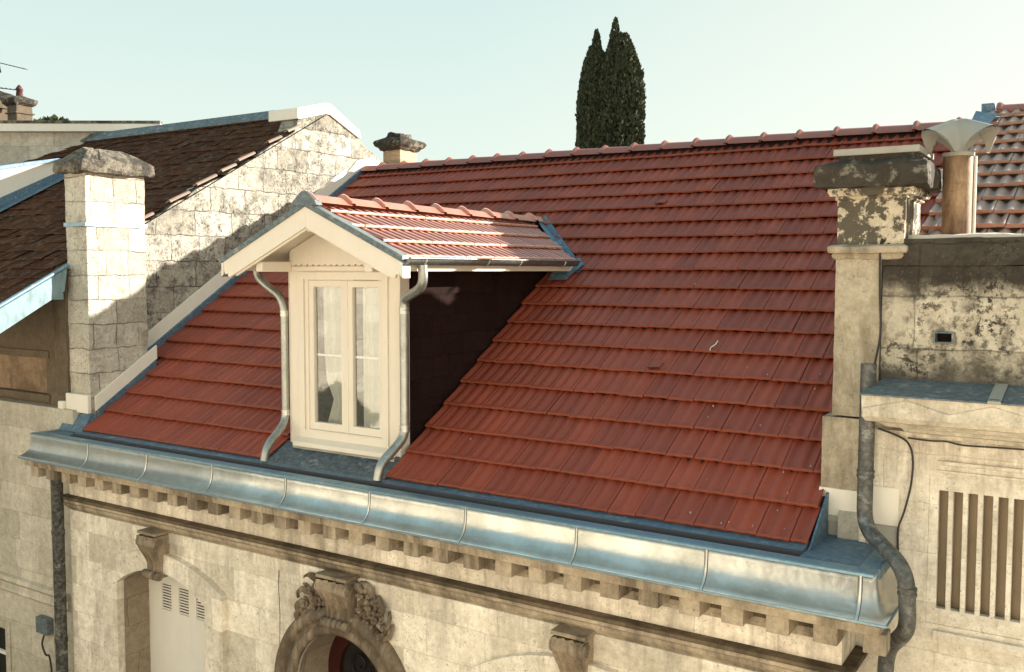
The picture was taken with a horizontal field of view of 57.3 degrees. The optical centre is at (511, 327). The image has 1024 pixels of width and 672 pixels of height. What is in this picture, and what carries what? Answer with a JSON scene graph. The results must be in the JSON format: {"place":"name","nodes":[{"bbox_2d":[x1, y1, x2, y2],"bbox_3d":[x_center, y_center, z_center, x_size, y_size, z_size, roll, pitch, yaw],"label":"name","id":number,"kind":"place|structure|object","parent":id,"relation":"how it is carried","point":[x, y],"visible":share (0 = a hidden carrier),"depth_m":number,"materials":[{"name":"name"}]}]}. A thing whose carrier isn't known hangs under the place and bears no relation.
{"place":"outdoors","nodes":[
{"label":"outdoors","id":0,"kind":"place"},
{"bbox_2d":[0,103,380,671],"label":"neighbour house","id":1,"kind":"structure","parent":0,"point":[216,189],"depth_m":12.49,"materials":[{"name":"stone"}]},
{"bbox_2d":[0,627,5,671],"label":"window","id":2,"kind":"structure","parent":1,"relation":"in","point":[2,631],"depth_m":12.41,"materials":[{"name":"white paint"}]},
{"bbox_2d":[36,614,53,635],"bbox_3d":[-5.760,3.668,11.544,0.240,0.200,0.090,2,4,33],"label":"junction box","id":3,"kind":"object","parent":1,"relation":"attached to","point":[44,624],"visible":1,"depth_m":11.49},
{"bbox_2d":[41,635,52,671],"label":"cable","id":4,"kind":"object","parent":3,"relation":"hanging from","point":[44,652],"visible":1,"depth_m":11.48,"materials":[{"name":"black rubber"}]},
{"bbox_2d":[0,0,1023,161],"label":"sky","id":5,"kind":"structure","parent":0,"point":[465,79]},
{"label":"ground","id":6,"kind":"structure","parent":0,"visible":0},
{"bbox_2d":[0,85,37,119],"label":"distant house","id":7,"kind":"structure","parent":6,"relation":"on","point":[18,106],"depth_m":24.51,"materials":[{"name":"stone"}]},
{"bbox_2d":[0,63,26,91],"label":"tv aerial","id":8,"kind":"object","parent":7,"relation":"attached to","point":[13,66],"visible":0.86,"depth_m":24.91,"materials":[{"name":"grey metal"}]},
{"bbox_2d":[33,114,68,119],"bbox_3d":[-14.826,-0.905,30.640,2.317,11.990,2.133,2,4,33],"label":"garden tree","id":9,"kind":"object","parent":6,"relation":"on","point":[53,117],"depth_m":30.13,"materials":[{"name":"green plant"}]},
{"bbox_2d":[0,120,161,163],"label":"building","id":10,"kind":"structure","parent":6,"relation":"on","point":[22,140],"depth_m":17.87,"materials":[{"name":"stone"}]},
{"bbox_2d":[17,117,962,671],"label":"town house","id":11,"kind":"structure","parent":6,"relation":"on","point":[399,409],"depth_m":9.07,"materials":[{"name":"tile"}]},
{"bbox_2d":[328,636,376,671],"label":"door","id":12,"kind":"structure","parent":11,"relation":"in","point":[344,656],"depth_m":9.39,"materials":[{"name":"red paint"}]},
{"bbox_2d":[575,28,605,148],"bbox_3d":[2.927,-2.843,33.645,1.533,15.545,1.495,2,4,33],"label":"cypress tree","id":13,"kind":"object","parent":6,"relation":"on","point":[588,125],"visible":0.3,"depth_m":32.87,"materials":[{"name":"green plant"}]},
{"bbox_2d":[598,16,646,147],"bbox_3d":[3.805,-3.028,33.426,1.963,15.944,1.966,2,4,33],"label":"cypress tree","id":14,"kind":"object","parent":6,"relation":"on","point":[623,97],"visible":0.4,"depth_m":32.50,"materials":[{"name":"green plant"}]},
{"bbox_2d":[814,102,1023,671],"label":"neighbour house","id":15,"kind":"structure","parent":6,"relation":"on","point":[948,365],"depth_m":6.37,"materials":[{"name":"stone"}]},
{"bbox_2d":[874,238,882,363],"bbox_3d":[2.554,-0.134,6.514,0.147,1.000,0.040,-3,5,-39],"label":"cable","id":16,"kind":"object","parent":15,"relation":"attached to","point":[880,333],"visible":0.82,"depth_m":6.51,"materials":[{"name":"black rubber"}]},
{"bbox_2d":[878,428,913,549],"bbox_3d":[2.630,1.152,6.439,0.236,0.917,0.028,2,4,30],"label":"cable","id":17,"kind":"object","parent":15,"relation":"attached to","point":[912,473],"visible":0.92,"depth_m":6.39,"materials":[{"name":"black rubber"}]},
{"bbox_2d":[908,437,1023,449],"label":"cable","id":18,"kind":"object","parent":15,"relation":"attached to","point":[965,445],"visible":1,"depth_m":6.18,"materials":[{"name":"black rubber"}]},
{"bbox_2d":[926,475,1023,639],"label":"slotted window","id":19,"kind":"structure","parent":15,"relation":"in","point":[975,559],"depth_m":6.25,"materials":[{"name":"stone"}]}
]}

